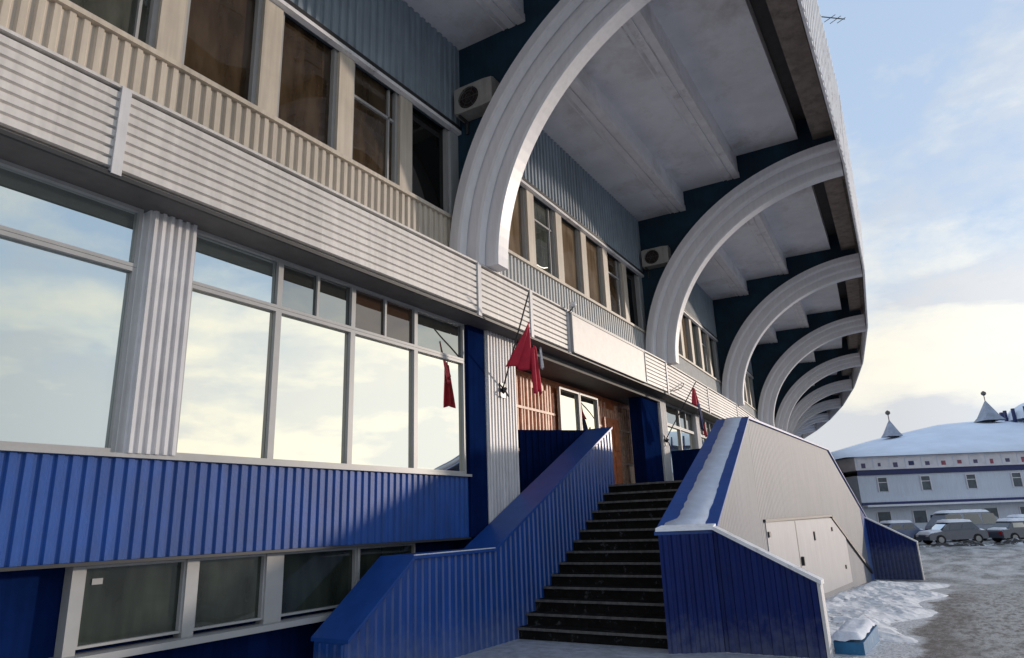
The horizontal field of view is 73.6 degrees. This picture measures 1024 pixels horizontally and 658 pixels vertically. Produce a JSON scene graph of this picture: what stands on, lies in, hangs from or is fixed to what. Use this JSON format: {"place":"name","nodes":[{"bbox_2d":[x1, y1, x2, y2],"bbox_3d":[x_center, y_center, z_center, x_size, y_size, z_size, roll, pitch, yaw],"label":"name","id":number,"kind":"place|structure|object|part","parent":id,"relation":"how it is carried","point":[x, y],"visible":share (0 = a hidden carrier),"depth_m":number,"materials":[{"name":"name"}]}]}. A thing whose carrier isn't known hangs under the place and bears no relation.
{"place":"outdoors","nodes":[
{"label":"outdoors","id":0,"kind":"place"},
{"bbox_2d":[526,538,1023,657],"bbox_3d":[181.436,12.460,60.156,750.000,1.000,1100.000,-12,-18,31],"label":"ground","id":1,"kind":"structure","parent":0,"point":[979,608],"depth_m":13.07,"materials":[{"name":"grey snow"}]},
{"bbox_2d":[0,0,867,657],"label":"grandstand building","id":2,"kind":"structure","parent":1,"relation":"on","point":[272,272],"depth_m":9.00,"materials":[{"name":"white metal"}]},
{"bbox_2d":[0,229,136,451],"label":"window","id":3,"kind":"structure","parent":2,"relation":"in","point":[65,313],"depth_m":5.90,"materials":[{"name":"clear glass"}]},
{"bbox_2d":[0,159,143,267],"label":"window","id":4,"kind":"structure","parent":2,"relation":"in","point":[36,205],"depth_m":6.14,"materials":[{"name":"clear glass"}]},
{"bbox_2d":[69,0,159,47],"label":"window","id":5,"kind":"structure","parent":2,"relation":"in","point":[138,18],"depth_m":7.18,"materials":[{"name":"glass"}]},
{"bbox_2d":[75,559,186,649],"bbox_3d":[-3.417,2.451,6.161,0.070,0.660,0.940,-12,-18,31],"label":"window","id":6,"kind":"structure","parent":2,"relation":"in","point":[139,600],"depth_m":6.16,"materials":[{"name":"grey glass"}]},
{"bbox_2d":[181,0,262,103],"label":"window","id":7,"kind":"structure","parent":2,"relation":"in","point":[221,43],"depth_m":8.18,"materials":[{"name":"brown glass"}]},
{"bbox_2d":[175,284,278,461],"bbox_3d":[-2.993,0.496,7.228,0.070,1.750,1.120,-12,-18,31],"label":"window","id":8,"kind":"structure","parent":2,"relation":"in","point":[226,412],"depth_m":7.24,"materials":[{"name":"glass"}]},
{"bbox_2d":[193,554,265,630],"bbox_3d":[-2.880,2.658,6.966,0.070,0.660,0.800,-12,-18,31],"label":"window","id":9,"kind":"structure","parent":2,"relation":"in","point":[230,589],"depth_m":6.98,"materials":[{"name":"black glass"}]},
{"bbox_2d":[192,229,281,307],"bbox_3d":[-3.035,-0.641,7.548,0.070,0.606,1.120,-12,-18,31],"label":"window","id":10,"kind":"structure","parent":2,"relation":"in","point":[222,265],"depth_m":7.56,"materials":[{"name":"clear glass"}]},
{"bbox_2d":[277,12,337,148],"bbox_3d":[-2.762,-3.277,9.164,0.090,1.660,0.990,-12,-18,31],"label":"window","id":11,"kind":"structure","parent":2,"relation":"in","point":[308,68],"depth_m":9.23,"materials":[{"name":"brown glass"}]},
{"bbox_2d":[270,309,352,466],"bbox_3d":[-2.372,0.735,8.160,0.070,1.750,1.170,-12,-18,31],"label":"window","id":12,"kind":"structure","parent":2,"relation":"in","point":[311,422],"depth_m":8.16,"materials":[{"name":"glass"}]},
{"bbox_2d":[279,259,353,329],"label":"window","id":13,"kind":"structure","parent":2,"relation":"in","point":[304,291],"depth_m":8.47,"materials":[{"name":"clear glass"}]},
{"bbox_2d":[281,547,356,616],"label":"window","id":14,"kind":"structure","parent":2,"relation":"in","point":[313,580],"depth_m":7.92,"materials":[{"name":"black glass"}]},
{"bbox_2d":[352,67,397,183],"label":"window","id":15,"kind":"structure","parent":2,"relation":"in","point":[375,109],"depth_m":10.28,"materials":[{"name":"brown glass"}]},
{"bbox_2d":[349,330,415,470],"bbox_3d":[-1.718,0.987,9.140,0.070,1.750,1.240,-12,-18,31],"label":"window","id":16,"kind":"structure","parent":2,"relation":"in","point":[383,391],"depth_m":9.15,"materials":[{"name":"glass"}]},
{"bbox_2d":[353,285,415,346],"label":"window","id":17,"kind":"structure","parent":2,"relation":"in","point":[375,314],"depth_m":9.45,"materials":[{"name":"grey glass"}]},
{"bbox_2d":[360,543,414,578],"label":"window","id":18,"kind":"structure","parent":2,"relation":"in","point":[369,555],"depth_m":8.78,"materials":[{"name":"black glass"}]},
{"bbox_2d":[412,104,448,212],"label":"window","id":19,"kind":"structure","parent":2,"relation":"in","point":[430,170],"depth_m":11.33,"materials":[{"name":"black glass"}]},
{"bbox_2d":[416,307,464,360],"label":"window","id":20,"kind":"structure","parent":2,"relation":"in","point":[435,333],"depth_m":10.46,"materials":[{"name":"clear glass"}]},
{"bbox_2d":[416,348,466,473],"bbox_3d":[-1.064,1.239,10.120,0.070,1.750,1.170,-12,-18,31],"label":"window","id":21,"kind":"structure","parent":2,"relation":"in","point":[440,379],"depth_m":10.15,"materials":[{"name":"glass"}]},
{"bbox_2d":[454,76,499,134],"bbox_3d":[-0.549,-3.695,11.619,0.847,1.002,0.307,-11,-18,29],"label":"air conditioner","id":22,"kind":"object","parent":2,"relation":"attached to","point":[472,100],"visible":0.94,"depth_m":11.62,"materials":[{"name":"metal"}]},
{"bbox_2d":[508,187,526,259],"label":"window","id":23,"kind":"structure","parent":2,"relation":"in","point":[517,236],"depth_m":13.65,"materials":[{"name":"brown glass"}]},
{"bbox_2d":[499,291,543,397],"bbox_3d":[0.065,0.318,11.163,1.088,1.585,0.549,-15,-20,38],"label":"flag","id":24,"kind":"object","parent":2,"relation":"attached to","point":[524,356],"visible":1,"depth_m":10.95,"materials":[{"name":"fabric"}]},
{"bbox_2d":[533,198,556,277],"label":"window","id":25,"kind":"structure","parent":2,"relation":"in","point":[543,217],"depth_m":14.61,"materials":[{"name":"grey glass"}]},
{"bbox_2d":[556,386,580,429],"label":"window","id":26,"kind":"structure","parent":2,"relation":"in","point":[568,401],"depth_m":15.23,"materials":[{"name":"glass"}]},
{"bbox_2d":[561,220,581,292],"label":"window","id":27,"kind":"structure","parent":2,"relation":"in","point":[571,250],"depth_m":15.69,"materials":[{"name":"brown glass"}]},
{"bbox_2d":[568,302,576,312],"bbox_3d":[1.153,-0.419,13.412,0.249,0.214,0.150,-11,-18,29],"label":"wall lamp","id":28,"kind":"object","parent":2,"relation":"attached to","point":[572,305],"visible":1,"depth_m":13.36,"materials":[{"name":"metal"}]},
{"bbox_2d":[579,393,599,429],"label":"window","id":29,"kind":"structure","parent":2,"relation":"in","point":[589,411],"depth_m":16.15,"materials":[{"name":"glass"}]},
{"bbox_2d":[586,239,604,305],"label":"window","id":30,"kind":"structure","parent":2,"relation":"in","point":[596,291],"depth_m":16.76,"materials":[{"name":"brown glass"}]},
{"bbox_2d":[569,312,647,382],"bbox_3d":[2.186,0.498,15.040,0.110,0.810,4.060,-11,-18,29],"label":"sign board","id":31,"kind":"object","parent":2,"relation":"attached to","point":[592,342],"visible":1,"depth_m":14.70,"materials":[{"name":"white plastic"}]},
{"bbox_2d":[603,417,622,483],"bbox_3d":[2.528,3.126,16.981,0.070,1.800,0.900,-11,-18,29],"label":"entrance door","id":32,"kind":"structure","parent":2,"relation":"in","point":[607,422],"depth_m":17.07,"materials":[{"name":"brown wood"}]},
{"bbox_2d":[607,255,623,317],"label":"window","id":33,"kind":"structure","parent":2,"relation":"in","point":[615,284],"depth_m":17.81,"materials":[{"name":"glass"}]},
{"bbox_2d":[626,269,641,328],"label":"window","id":34,"kind":"structure","parent":2,"relation":"in","point":[632,281],"depth_m":18.89,"materials":[{"name":"black glass"}]},
{"bbox_2d":[641,245,670,277],"bbox_3d":[4.093,-1.764,19.087,0.847,1.002,0.307,-11,-18,28],"label":"air conditioner","id":35,"kind":"object","parent":2,"relation":"attached to","point":[656,257],"visible":0.96,"depth_m":19.08,"materials":[{"name":"metal"}]},
{"bbox_2d":[665,402,679,427],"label":"window","id":36,"kind":"structure","parent":2,"relation":"in","point":[672,412],"depth_m":19.79,"materials":[{"name":"clear glass"}]},
{"bbox_2d":[667,424,682,480],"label":"window","id":37,"kind":"structure","parent":2,"relation":"in","point":[675,440],"depth_m":19.61,"materials":[{"name":"glass"}]},
{"bbox_2d":[678,336,680,353],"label":"window","id":38,"kind":"structure","parent":2,"relation":"in","point":[679,349],"depth_m":22.18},
{"bbox_2d":[664,382,707,445],"bbox_3d":[4.607,2.279,18.279,1.203,1.631,0.705,-2,-16,0],"label":"flag","id":39,"kind":"object","parent":2,"relation":"attached to","point":[695,401],"visible":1,"depth_m":18.23,"materials":[{"name":"fabric"}]},
{"bbox_2d":[678,408,693,432],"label":"window","id":40,"kind":"structure","parent":2,"relation":"in","point":[686,418],"depth_m":20.96,"materials":[{"name":"clear glass"}]},
{"bbox_2d":[682,317,691,361],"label":"window","id":41,"kind":"structure","parent":2,"relation":"in","point":[684,320],"depth_m":23.31,"materials":[{"name":"glass"}]},
{"bbox_2d":[680,428,695,449],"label":"window","id":42,"kind":"structure","parent":2,"relation":"in","point":[688,438],"depth_m":20.84,"materials":[{"name":"glass"}]},
{"bbox_2d":[691,324,700,367],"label":"window","id":43,"kind":"structure","parent":2,"relation":"in","point":[694,328],"depth_m":24.39,"materials":[{"name":"grey glass"}]},
{"bbox_2d":[700,331,709,373],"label":"window","id":44,"kind":"structure","parent":2,"relation":"in","point":[703,336],"depth_m":25.45,"materials":[{"name":"grey glass"}]},
{"bbox_2d":[705,420,713,434],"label":"window","id":45,"kind":"structure","parent":2,"relation":"in","point":[709,425],"depth_m":23.45,"materials":[{"name":"clear glass"}]},
{"bbox_2d":[709,339,717,378],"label":"window","id":46,"kind":"structure","parent":2,"relation":"in","point":[713,358],"depth_m":26.56,"materials":[{"name":"black glass"}]},
{"bbox_2d":[745,376,749,403],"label":"window","id":47,"kind":"structure","parent":2,"relation":"in","point":[745,376],"depth_m":33.18,"materials":[{"name":"grey glass"}]},
{"bbox_2d":[749,378,753,407],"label":"window","id":48,"kind":"structure","parent":2,"relation":"in","point":[749,378],"depth_m":34.34,"materials":[{"name":"grey glass"}]},
{"bbox_2d":[821,15,845,23],"bbox_3d":[7.080,-6.763,15.174,0.758,0.412,0.278,6,-18,-26],"label":"roof antenna","id":49,"kind":"object","parent":2,"relation":"on","point":[833,18],"visible":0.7,"depth_m":15.23,"materials":[{"name":"metal"}]},
{"bbox_2d":[311,416,924,657],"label":"entrance staircase","id":50,"kind":"structure","parent":1,"relation":"on","point":[746,535],"depth_m":9.84,"materials":[{"name":"blue metal"}]},
{"bbox_2d":[763,515,872,592],"bbox_3d":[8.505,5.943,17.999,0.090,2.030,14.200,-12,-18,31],"label":"storage door","id":51,"kind":"structure","parent":50,"relation":"in","point":[817,546],"depth_m":16.12,"materials":[{"name":"white metal"}]},
{"bbox_2d":[455,639,788,657],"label":"trodden snow","id":52,"kind":"structure","parent":1,"relation":"on","point":[521,648],"depth_m":8.44,"materials":[{"name":"white snow"}]},
{"bbox_2d":[831,617,879,655],"bbox_3d":[4.267,3.929,8.461,0.360,0.519,1.500,-12,-18,31],"label":"painted block","id":53,"kind":"object","parent":1,"relation":"on","point":[855,636],"depth_m":8.05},
{"bbox_2d":[825,580,949,643],"bbox_3d":[8.454,6.113,15.408,2.550,0.801,18.200,-12,-18,31],"label":"snow drift","id":54,"kind":"object","parent":1,"relation":"on","point":[883,605],"visible":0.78,"depth_m":13.42,"materials":[{"name":"white snow"}]},
{"bbox_2d":[880,520,923,541],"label":"parked car","id":55,"kind":"object","parent":1,"relation":"on","point":[909,528],"visible":0.35,"depth_m":51.84,"materials":[{"name":"grey paint"}]},
{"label":"side window","id":56,"kind":"part","parent":55,"relation":"part of","materials":[{"name":"grey glass"}]},
{"bbox_2d":[831,391,1023,529],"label":"arena building","id":57,"kind":"structure","parent":1,"relation":"on","point":[918,477],"depth_m":60.43,"materials":[{"name":"white paint"}]},
{"bbox_2d":[876,477,889,491],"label":"window","id":58,"kind":"structure","parent":57,"relation":"in","point":[882,482],"depth_m":60.18,"materials":[{"name":"grey glass"}]},
{"bbox_2d":[876,511,891,522],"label":"window","id":59,"kind":"structure","parent":57,"relation":"in","point":[881,516],"depth_m":59.45,"materials":[{"name":"grey glass"}]},
{"bbox_2d":[912,510,928,523],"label":"window","id":60,"kind":"structure","parent":57,"relation":"in","point":[918,516],"depth_m":59.42,"materials":[{"name":"grey glass"}]},
{"bbox_2d":[919,475,932,489],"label":"window","id":61,"kind":"structure","parent":57,"relation":"in","point":[925,480],"depth_m":60.17,"materials":[{"name":"grey glass"}]},
{"bbox_2d":[964,474,977,488],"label":"window","id":62,"kind":"structure","parent":57,"relation":"in","point":[971,481],"depth_m":60.18,"materials":[{"name":"grey glass"}]},
{"bbox_2d":[983,507,999,517],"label":"window","id":63,"kind":"structure","parent":57,"relation":"in","point":[995,511],"depth_m":59.48,"materials":[{"name":"grey glass"}]},
{"bbox_2d":[1010,472,1023,486],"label":"window","id":64,"kind":"structure","parent":57,"relation":"in","point":[1016,477],"depth_m":60.18,"materials":[{"name":"grey glass"}]},
{"bbox_2d":[1018,506,1023,513],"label":"window","id":65,"kind":"structure","parent":57,"relation":"in","point":[1021,509],"depth_m":59.48,"materials":[{"name":"grey glass"}]},
{"bbox_2d":[916,519,988,543],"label":"parked car","id":66,"kind":"object","parent":1,"relation":"on","point":[942,531],"visible":0.98,"depth_m":47.19,"materials":[{"name":"paint"}]},
{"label":"side window","id":67,"kind":"part","parent":66,"relation":"part of","materials":[{"name":"grey glass"}]},
{"bbox_2d":[925,509,1005,541],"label":"parked van","id":68,"kind":"object","parent":1,"relation":"on","point":[982,519],"visible":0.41,"depth_m":50.95,"materials":[{"name":"grey paint"}]},
{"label":"side window","id":69,"kind":"part","parent":68,"relation":"part of","materials":[{"name":"grey glass"}]},
{"bbox_2d":[986,518,1023,541],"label":"parked car","id":70,"kind":"object","parent":1,"relation":"on","point":[999,530],"visible":0.9,"depth_m":47.01,"materials":[{"name":"paint"}]},
{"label":"side window","id":71,"kind":"part","parent":70,"relation":"part of","materials":[{"name":"white glass"}]},
{"bbox_2d":[1007,514,1023,538],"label":"parked car","id":72,"kind":"object","parent":1,"relation":"on","point":[1016,516],"visible":0.24,"depth_m":52.00,"materials":[{"name":"grey paint"}]},
{"bbox_2d":[805,0,1023,451],"label":"sky","id":73,"kind":"structure","parent":0,"point":[931,92],"materials":[{"name":"blue"}]},
{"bbox_2d":[918,538,1023,546],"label":"ploughed bank","id":74,"kind":"structure","parent":0,"point":[1013,541],"depth_m":44.54,"materials":[{"name":"white snow"}]}
]}

